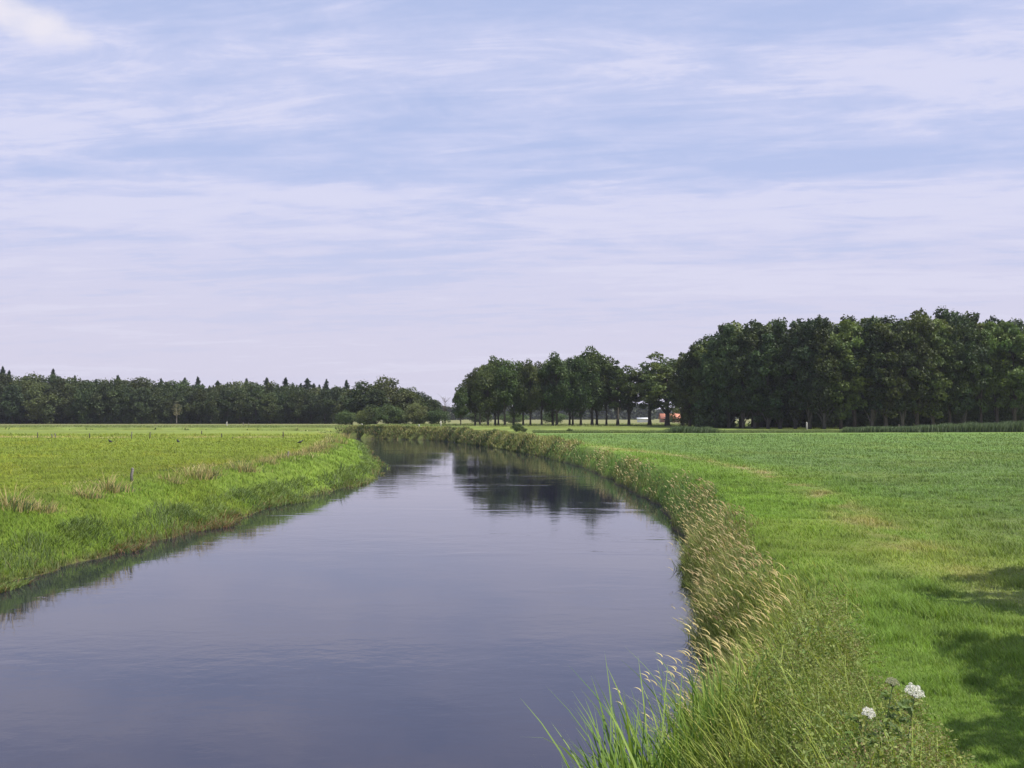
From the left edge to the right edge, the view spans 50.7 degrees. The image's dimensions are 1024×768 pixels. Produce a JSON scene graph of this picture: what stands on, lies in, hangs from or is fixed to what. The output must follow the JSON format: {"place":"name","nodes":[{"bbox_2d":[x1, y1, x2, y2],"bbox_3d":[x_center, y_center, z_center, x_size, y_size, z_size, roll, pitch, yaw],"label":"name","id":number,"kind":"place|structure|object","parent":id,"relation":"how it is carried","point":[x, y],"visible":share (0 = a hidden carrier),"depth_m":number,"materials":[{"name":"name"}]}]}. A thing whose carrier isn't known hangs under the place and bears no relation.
{"place":"outdoors","nodes":[
{"label":"outdoors","id":0,"kind":"place"},
{"bbox_2d":[0,438,718,767],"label":"river","id":1,"kind":"structure","parent":0,"point":[429,604],"depth_m":26.17,"materials":[{"name":"blue liquid"}]},
{"bbox_2d":[0,418,1023,767],"bbox_3d":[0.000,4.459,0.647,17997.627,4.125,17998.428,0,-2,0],"label":"ground","id":2,"kind":"structure","parent":0,"point":[586,450],"depth_m":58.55,"materials":[{"name":"green plant"}]},
{"bbox_2d":[0,384,26,423],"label":"broadleaf tree","id":3,"kind":"object","parent":2,"relation":"on","point":[12,393],"visible":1,"depth_m":414.83,"materials":[{"name":"green plant"}]},
{"bbox_2d":[9,380,40,423],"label":"broadleaf tree","id":4,"kind":"object","parent":2,"relation":"on","point":[24,387],"visible":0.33,"depth_m":421.20,"materials":[{"name":"green plant"}]},
{"bbox_2d":[0,481,61,512],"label":"dry tussock","id":5,"kind":"object","parent":2,"relation":"on","point":[21,507],"visible":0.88,"depth_m":39.95,"materials":[{"name":"beige plant"}]},
{"bbox_2d":[21,380,65,423],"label":"broadleaf tree","id":6,"kind":"object","parent":2,"relation":"on","point":[37,409],"visible":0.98,"depth_m":414.55,"materials":[{"name":"green plant"}]},
{"bbox_2d":[42,376,72,423],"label":"broadleaf tree","id":7,"kind":"object","parent":2,"relation":"on","point":[58,389],"visible":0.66,"depth_m":419.62,"materials":[{"name":"green plant"}]},
{"bbox_2d":[53,383,91,423],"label":"broadleaf tree","id":8,"kind":"object","parent":2,"relation":"on","point":[69,414],"visible":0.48,"depth_m":419.61,"materials":[{"name":"green plant"}]},
{"bbox_2d":[68,380,105,423],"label":"broadleaf tree","id":9,"kind":"object","parent":2,"relation":"on","point":[81,396],"visible":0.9,"depth_m":414.88,"materials":[{"name":"green plant"}]},
{"bbox_2d":[59,480,123,499],"bbox_3d":[-18.154,4.451,45.959,2.227,0.846,2.490,-1,-2,20],"label":"dry tussock","id":10,"kind":"object","parent":2,"relation":"on","point":[87,494],"visible":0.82,"depth_m":45.91,"materials":[{"name":"beige plant"}]},
{"bbox_2d":[85,379,114,423],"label":"broadleaf tree","id":11,"kind":"object","parent":2,"relation":"on","point":[98,391],"visible":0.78,"depth_m":416.15,"materials":[{"name":"green plant"}]},
{"bbox_2d":[79,469,142,493],"bbox_3d":[-18.654,4.423,49.603,3.053,1.099,3.826,-1,-2,29],"label":"dry tussock","id":12,"kind":"object","parent":2,"relation":"on","point":[111,485],"visible":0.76,"depth_m":49.27,"materials":[{"name":"beige plant"}]},
{"bbox_2d":[98,377,128,423],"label":"broadleaf tree","id":13,"kind":"object","parent":2,"relation":"on","point":[116,386],"visible":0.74,"depth_m":417.72,"materials":[{"name":"green plant"}]},
{"bbox_2d":[111,386,137,423],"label":"broadleaf tree","id":14,"kind":"object","parent":2,"relation":"on","point":[127,409],"visible":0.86,"depth_m":415.99,"materials":[{"name":"green plant"}]},
{"bbox_2d":[124,376,155,418],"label":"broadleaf tree","id":15,"kind":"object","parent":2,"relation":"on","point":[138,383],"visible":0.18,"depth_m":434.99,"materials":[{"name":"green plant"}]},
{"bbox_2d":[130,387,154,423],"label":"broadleaf tree","id":16,"kind":"object","parent":2,"relation":"on","point":[140,395],"visible":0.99,"depth_m":414.05,"materials":[{"name":"green plant"}]},
{"bbox_2d":[141,387,173,423],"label":"broadleaf tree","id":17,"kind":"object","parent":2,"relation":"on","point":[159,398],"visible":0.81,"depth_m":417.35,"materials":[{"name":"green plant"}]},
{"bbox_2d":[157,390,184,423],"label":"broadleaf tree","id":18,"kind":"object","parent":2,"relation":"on","point":[165,407],"visible":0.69,"depth_m":419.77,"materials":[{"name":"green plant"}]},
{"bbox_2d":[169,386,195,423],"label":"broadleaf tree","id":19,"kind":"object","parent":2,"relation":"on","point":[181,397],"visible":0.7,"depth_m":419.54,"materials":[{"name":"green plant"}]},
{"bbox_2d":[168,463,220,480],"bbox_3d":[-17.773,4.730,60.038,3.421,1.164,3.607,0,-2,10],"label":"dry tussock","id":20,"kind":"object","parent":2,"relation":"on","point":[199,474],"visible":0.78,"depth_m":59.90,"materials":[{"name":"beige plant"}]},
{"bbox_2d":[0,429,389,592],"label":"waterside grass","id":21,"kind":"structure","parent":2,"relation":"on","point":[281,492],"depth_m":50.09,"materials":[{"name":"green plant"}]},
{"bbox_2d":[180,387,210,423],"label":"broadleaf tree","id":22,"kind":"object","parent":2,"relation":"on","point":[199,396],"visible":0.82,"depth_m":417.58,"materials":[{"name":"green plant"}]},
{"bbox_2d":[201,390,223,423],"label":"broadleaf tree","id":23,"kind":"object","parent":2,"relation":"on","point":[208,405],"visible":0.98,"depth_m":414.77,"materials":[{"name":"green plant"}]},
{"bbox_2d":[215,388,239,423],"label":"broadleaf tree","id":24,"kind":"object","parent":2,"relation":"on","point":[225,399],"visible":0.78,"depth_m":416.90,"materials":[{"name":"green plant"}]},
{"bbox_2d":[225,387,254,423],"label":"broadleaf tree","id":25,"kind":"object","parent":2,"relation":"on","point":[240,396],"visible":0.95,"depth_m":418.45,"materials":[{"name":"green plant"}]},
{"bbox_2d":[217,454,282,472],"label":"dry tussock","id":26,"kind":"object","parent":2,"relation":"on","point":[245,469],"visible":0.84,"depth_m":66.96,"materials":[{"name":"beige plant"}]},
{"bbox_2d":[245,383,267,423],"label":"broadleaf tree","id":27,"kind":"object","parent":2,"relation":"on","point":[253,393],"visible":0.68,"depth_m":422.27,"materials":[{"name":"green plant"}]},
{"bbox_2d":[256,392,283,423],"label":"broadleaf tree","id":28,"kind":"object","parent":2,"relation":"on","point":[270,413],"visible":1,"depth_m":418.81,"materials":[{"name":"green plant"}]},
{"bbox_2d":[271,384,293,423],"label":"broadleaf tree","id":29,"kind":"object","parent":2,"relation":"on","point":[281,396],"visible":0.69,"depth_m":421.36,"materials":[{"name":"green plant"}]},
{"bbox_2d":[282,387,313,423],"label":"broadleaf tree","id":30,"kind":"object","parent":2,"relation":"on","point":[299,395],"visible":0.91,"depth_m":421.02,"materials":[{"name":"green plant"}]},
{"bbox_2d":[298,393,321,423],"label":"broadleaf tree","id":31,"kind":"object","parent":2,"relation":"on","point":[311,415],"visible":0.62,"depth_m":422.60,"materials":[{"name":"green plant"}]},
{"bbox_2d":[310,388,336,423],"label":"broadleaf tree","id":32,"kind":"object","parent":2,"relation":"on","point":[320,404],"visible":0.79,"depth_m":417.18,"materials":[{"name":"green plant"}]},
{"bbox_2d":[323,385,346,423],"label":"broadleaf tree","id":33,"kind":"object","parent":2,"relation":"on","point":[337,392],"visible":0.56,"depth_m":416.44,"materials":[{"name":"green plant"}]},
{"bbox_2d":[339,379,373,424],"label":"broadleaf tree","id":34,"kind":"object","parent":2,"relation":"on","point":[357,396],"visible":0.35,"depth_m":342.89,"materials":[{"name":"green plant"}]},
{"bbox_2d":[350,407,378,424],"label":"riverside bush","id":35,"kind":"object","parent":2,"relation":"on","point":[360,417],"visible":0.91,"depth_m":328.49,"materials":[{"name":"green plant"}]},
{"bbox_2d":[0,423,750,427],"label":"rough pasture","id":36,"kind":"structure","parent":2,"relation":"on","point":[330,426],"depth_m":298.67,"materials":[{"name":"green plant"}]},
{"bbox_2d":[363,389,391,423],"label":"broadleaf tree","id":37,"kind":"object","parent":2,"relation":"on","point":[373,396],"visible":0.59,"depth_m":333.99,"materials":[{"name":"green plant"}]},
{"bbox_2d":[372,402,403,423],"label":"riverside bush","id":38,"kind":"object","parent":2,"relation":"on","point":[384,415],"visible":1,"depth_m":327.31,"materials":[{"name":"green plant"}]},
{"bbox_2d":[362,375,419,423],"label":"broadleaf tree","id":39,"kind":"object","parent":2,"relation":"on","point":[388,388],"visible":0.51,"depth_m":339.20,"materials":[{"name":"green plant"}]},
{"bbox_2d":[5,424,788,655],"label":"tall grass","id":40,"kind":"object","parent":2,"relation":"on","point":[504,439],"visible":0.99,"depth_m":59.42,"materials":[{"name":"green plant"}]},
{"bbox_2d":[393,387,428,423],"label":"broadleaf tree","id":41,"kind":"object","parent":2,"relation":"on","point":[421,401],"visible":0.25,"depth_m":342.89,"materials":[{"name":"green plant"}]},
{"bbox_2d":[401,402,428,423],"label":"willow tree","id":42,"kind":"object","parent":2,"relation":"on","point":[419,413],"visible":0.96,"depth_m":323.23,"materials":[{"name":"green plant"}]},
{"bbox_2d":[424,408,450,423],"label":"riverside bush","id":43,"kind":"object","parent":2,"relation":"on","point":[434,414],"visible":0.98,"depth_m":320.46,"materials":[{"name":"green plant"}]},
{"bbox_2d":[452,384,469,424],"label":"oak tree","id":44,"kind":"object","parent":2,"relation":"on","point":[461,398],"visible":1,"depth_m":290.94,"materials":[{"name":"green plant"}]},
{"bbox_2d":[461,367,489,425],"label":"oak tree","id":45,"kind":"object","parent":2,"relation":"on","point":[467,384],"visible":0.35,"depth_m":298.91,"materials":[{"name":"green plant"}]},
{"bbox_2d":[470,362,504,424],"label":"oak tree","id":46,"kind":"object","parent":2,"relation":"on","point":[479,396],"visible":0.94,"depth_m":293.60,"materials":[{"name":"green plant"}]},
{"bbox_2d":[488,358,521,424],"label":"oak tree","id":47,"kind":"object","parent":2,"relation":"on","point":[501,373],"visible":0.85,"depth_m":293.69,"materials":[{"name":"green plant"}]},
{"bbox_2d":[0,409,1021,427],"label":"wood undergrowth","id":48,"kind":"object","parent":2,"relation":"on","point":[703,421],"visible":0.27,"depth_m":266.62,"materials":[{"name":"green plant"}]},
{"bbox_2d":[500,358,530,424],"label":"oak tree","id":49,"kind":"object","parent":2,"relation":"on","point":[517,399],"visible":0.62,"depth_m":296.23,"materials":[{"name":"green plant"}]},
{"bbox_2d":[517,359,543,424],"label":"oak tree","id":50,"kind":"object","parent":2,"relation":"on","point":[529,372],"visible":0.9,"depth_m":295.24,"materials":[{"name":"green plant"}]},
{"bbox_2d":[529,361,552,424],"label":"oak tree","id":51,"kind":"object","parent":2,"relation":"on","point":[539,364],"visible":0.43,"depth_m":297.50,"materials":[{"name":"green plant"}]},
{"bbox_2d":[536,351,574,425],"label":"oak tree","id":52,"kind":"object","parent":2,"relation":"on","point":[556,366],"visible":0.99,"depth_m":293.91,"materials":[{"name":"green plant"}]},
{"bbox_2d":[563,353,601,425],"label":"oak tree","id":53,"kind":"object","parent":2,"relation":"on","point":[578,400],"visible":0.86,"depth_m":294.17,"materials":[{"name":"green plant"}]},
{"bbox_2d":[574,346,613,424],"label":"oak tree","id":54,"kind":"object","parent":2,"relation":"on","point":[593,358],"visible":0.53,"depth_m":297.14,"materials":[{"name":"green plant"}]},
{"bbox_2d":[440,404,750,419],"bbox_3d":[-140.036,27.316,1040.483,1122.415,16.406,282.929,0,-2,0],"label":"woods","id":55,"kind":"object","parent":2,"relation":"on","point":[636,412],"visible":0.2,"depth_m":904.31,"materials":[{"name":"green plant"}]},
{"bbox_2d":[522,695,702,767],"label":"sedge clump","id":56,"kind":"object","parent":2,"relation":"on","point":[610,754],"visible":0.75,"depth_m":13.12,"materials":[{"name":"green plant"}]},
{"bbox_2d":[601,360,633,424],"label":"oak tree","id":57,"kind":"object","parent":2,"relation":"on","point":[617,379],"visible":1,"depth_m":294.69,"materials":[{"name":"green plant"}]},
{"bbox_2d":[537,657,723,767],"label":"sedge clump","id":58,"kind":"object","parent":2,"relation":"on","point":[630,746],"visible":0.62,"depth_m":13.46,"materials":[{"name":"green plant"}]},
{"bbox_2d":[614,364,646,424],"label":"oak tree","id":59,"kind":"object","parent":2,"relation":"on","point":[631,394],"visible":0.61,"depth_m":298.32,"materials":[{"name":"green plant"}]},
{"bbox_2d":[631,362,663,424],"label":"oak tree","id":60,"kind":"object","parent":2,"relation":"on","point":[651,407],"visible":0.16,"depth_m":299.56,"materials":[{"name":"green plant"}]},
{"bbox_2d":[631,351,683,425],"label":"oak tree","id":61,"kind":"object","parent":2,"relation":"on","point":[661,388],"visible":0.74,"depth_m":287.79,"materials":[{"name":"green plant"}]},
{"bbox_2d":[586,669,730,767],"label":"sedge clump","id":62,"kind":"object","parent":2,"relation":"on","point":[632,736],"visible":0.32,"depth_m":14.07,"materials":[{"name":"green plant"}]},
{"bbox_2d":[566,697,755,767],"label":"sedge clump","id":63,"kind":"object","parent":2,"relation":"on","point":[631,756],"visible":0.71,"depth_m":11.98,"materials":[{"name":"green plant"}]},
{"bbox_2d":[614,624,746,736],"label":"arching grass","id":64,"kind":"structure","parent":2,"relation":"on","point":[684,674],"depth_m":17.13,"materials":[{"name":"green plant"}]},
{"bbox_2d":[671,354,702,426],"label":"woodland tree","id":65,"kind":"object","parent":2,"relation":"on","point":[682,403],"visible":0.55,"depth_m":261.49,"materials":[{"name":"green plant"}]},
{"bbox_2d":[627,649,752,764],"bbox_3d":[2.610,4.387,14.416,1.965,1.604,1.772,1,-2,-29],"label":"sedge clump","id":66,"kind":"object","parent":2,"relation":"on","point":[693,701],"visible":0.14,"depth_m":14.32,"materials":[{"name":"green plant"}]},
{"bbox_2d":[675,338,706,416],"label":"woodland tree","id":67,"kind":"object","parent":2,"relation":"on","point":[690,360],"visible":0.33,"depth_m":259.88,"materials":[{"name":"green plant"}]},
{"bbox_2d":[626,666,769,767],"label":"sedge clump","id":68,"kind":"object","parent":2,"relation":"on","point":[698,758],"visible":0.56,"depth_m":12.51,"materials":[{"name":"green plant"}]},
{"bbox_2d":[685,344,715,415],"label":"woodland tree","id":69,"kind":"object","parent":2,"relation":"on","point":[693,390],"visible":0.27,"depth_m":258.60,"materials":[{"name":"green plant"}]},
{"bbox_2d":[655,647,749,738],"bbox_3d":[3.127,4.845,15.992,1.891,1.711,2.096,1,-2,-25],"label":"sedge clump","id":70,"kind":"object","parent":2,"relation":"on","point":[688,691],"visible":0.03,"depth_m":16.26,"materials":[{"name":"green plant"}]},
{"bbox_2d":[692,337,724,427],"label":"woodland tree","id":71,"kind":"object","parent":2,"relation":"on","point":[705,404],"visible":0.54,"depth_m":254.43,"materials":[{"name":"green plant"}]},
{"bbox_2d":[625,497,804,763],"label":"reed grass","id":72,"kind":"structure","parent":2,"relation":"on","point":[693,635],"depth_m":23.44,"materials":[{"name":"green plant"}]},
{"bbox_2d":[702,323,741,427],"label":"woodland tree","id":73,"kind":"object","parent":2,"relation":"on","point":[725,401],"visible":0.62,"depth_m":250.90,"materials":[{"name":"green plant"}]},
{"bbox_2d":[638,641,812,767],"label":"sedge clump","id":74,"kind":"object","parent":2,"relation":"on","point":[721,700],"visible":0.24,"depth_m":12.79,"materials":[{"name":"green plant"}]},
{"bbox_2d":[718,329,762,427],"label":"woodland tree","id":75,"kind":"object","parent":2,"relation":"on","point":[739,342],"visible":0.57,"depth_m":247.81,"materials":[{"name":"green plant"}]},
{"bbox_2d":[721,319,774,427],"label":"woodland tree","id":76,"kind":"object","parent":2,"relation":"on","point":[756,333],"visible":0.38,"depth_m":247.40,"materials":[{"name":"green plant"}]},
{"bbox_2d":[745,331,786,428],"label":"woodland tree","id":77,"kind":"object","parent":2,"relation":"on","point":[759,374],"visible":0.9,"depth_m":241.67,"materials":[{"name":"green plant"}]},
{"bbox_2d":[532,420,1023,432],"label":"ditch reeds","id":78,"kind":"object","parent":2,"relation":"on","point":[1006,426],"visible":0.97,"depth_m":201.71,"materials":[{"name":"green plant"}]},
{"bbox_2d":[758,320,797,427],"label":"woodland tree","id":79,"kind":"object","parent":2,"relation":"on","point":[779,333],"visible":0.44,"depth_m":242.62,"materials":[{"name":"green plant"}]},
{"bbox_2d":[775,325,807,428],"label":"woodland tree","id":80,"kind":"object","parent":2,"relation":"on","point":[790,403],"visible":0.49,"depth_m":239.73,"materials":[{"name":"green plant"}]},
{"bbox_2d":[605,553,981,767],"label":"weed thicket","id":81,"kind":"object","parent":2,"relation":"on","point":[787,661],"visible":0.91,"depth_m":11.48,"materials":[{"name":"green plant"}]},
{"bbox_2d":[783,318,828,428],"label":"woodland tree","id":82,"kind":"object","parent":2,"relation":"on","point":[808,333],"visible":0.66,"depth_m":236.14,"materials":[{"name":"green plant"}]},
{"bbox_2d":[798,316,846,428],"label":"woodland tree","id":83,"kind":"object","parent":2,"relation":"on","point":[824,368],"visible":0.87,"depth_m":233.37,"materials":[{"name":"green plant"}]},
{"bbox_2d":[822,331,861,428],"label":"woodland tree","id":84,"kind":"object","parent":2,"relation":"on","point":[841,412],"visible":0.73,"depth_m":233.46,"materials":[{"name":"green plant"}]},
{"bbox_2d":[834,409,868,426],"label":"understorey bush","id":85,"kind":"object","parent":2,"relation":"on","point":[847,421],"visible":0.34,"depth_m":241.92,"materials":[{"name":"green plant"}]},
{"bbox_2d":[837,319,881,427],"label":"woodland tree","id":86,"kind":"object","parent":2,"relation":"on","point":[861,386],"visible":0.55,"depth_m":234.66,"materials":[{"name":"green plant"}]},
{"bbox_2d":[837,706,890,766],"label":"umbel flower","id":87,"kind":"object","parent":2,"relation":"on","point":[870,713],"visible":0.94,"depth_m":9.40,"materials":[{"name":"green plant"}]},
{"bbox_2d":[843,316,904,425],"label":"woodland tree","id":88,"kind":"object","parent":2,"relation":"on","point":[875,405],"visible":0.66,"depth_m":233.25,"materials":[{"name":"green plant"}]},
{"bbox_2d":[863,321,909,426],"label":"woodland tree","id":89,"kind":"object","parent":2,"relation":"on","point":[891,340],"visible":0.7,"depth_m":232.23,"materials":[{"name":"green plant"}]},
{"bbox_2d":[870,677,912,747],"bbox_3d":[3.428,3.105,9.895,0.434,0.808,0.401,-1,-2,34],"label":"umbel flower","id":90,"kind":"object","parent":2,"relation":"on","point":[890,681],"visible":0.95,"depth_m":9.91,"materials":[{"name":"green plant"}]},
{"bbox_2d":[877,411,920,426],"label":"understorey bush","id":91,"kind":"object","parent":2,"relation":"on","point":[893,422],"visible":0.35,"depth_m":240.34,"materials":[{"name":"green plant"}]},
{"bbox_2d":[882,682,924,767],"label":"umbel flower","id":92,"kind":"object","parent":2,"relation":"on","point":[907,708],"visible":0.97,"depth_m":9.22,"materials":[{"name":"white plant"}]},
{"bbox_2d":[876,318,933,425],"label":"woodland tree","id":93,"kind":"object","parent":2,"relation":"on","point":[912,358],"visible":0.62,"depth_m":232.84,"materials":[{"name":"green plant"}]},
{"bbox_2d":[883,312,941,425],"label":"woodland tree","id":94,"kind":"object","parent":2,"relation":"on","point":[910,334],"visible":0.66,"depth_m":233.67,"materials":[{"name":"green plant"}]},
{"bbox_2d":[911,329,956,424],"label":"woodland tree","id":95,"kind":"object","parent":2,"relation":"on","point":[934,404],"visible":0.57,"depth_m":234.17,"materials":[{"name":"green plant"}]},
{"bbox_2d":[936,328,973,423],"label":"woodland tree","id":96,"kind":"object","parent":2,"relation":"on","point":[963,371],"visible":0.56,"depth_m":235.24,"materials":[{"name":"green plant"}]},
{"bbox_2d":[940,313,990,422],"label":"woodland tree","id":97,"kind":"object","parent":2,"relation":"on","point":[965,403],"visible":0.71,"depth_m":234.99,"materials":[{"name":"green plant"}]},
{"bbox_2d":[966,404,995,422],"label":"understorey bush","id":98,"kind":"object","parent":2,"relation":"on","point":[986,415],"visible":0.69,"depth_m":238.76,"materials":[{"name":"green plant"}]},
{"bbox_2d":[964,329,1001,423],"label":"woodland tree","id":99,"kind":"object","parent":2,"relation":"on","point":[990,377],"visible":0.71,"depth_m":235.79,"materials":[{"name":"green plant"}]},
{"bbox_2d":[975,321,1023,423],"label":"woodland tree","id":100,"kind":"object","parent":2,"relation":"on","point":[997,330],"visible":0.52,"depth_m":235.68,"materials":[{"name":"green plant"}]},
{"bbox_2d":[986,322,1023,421],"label":"woodland tree","id":101,"kind":"object","parent":2,"relation":"on","point":[1013,400],"visible":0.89,"depth_m":233.46,"materials":[{"name":"green plant"}]},
{"bbox_2d":[988,404,1022,422],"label":"understorey bush","id":102,"kind":"object","parent":2,"relation":"on","point":[1007,416],"visible":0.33,"depth_m":240.90,"materials":[{"name":"green plant"}]},
{"bbox_2d":[0,0,1023,409],"label":"sky","id":103,"kind":"structure","parent":0,"point":[415,193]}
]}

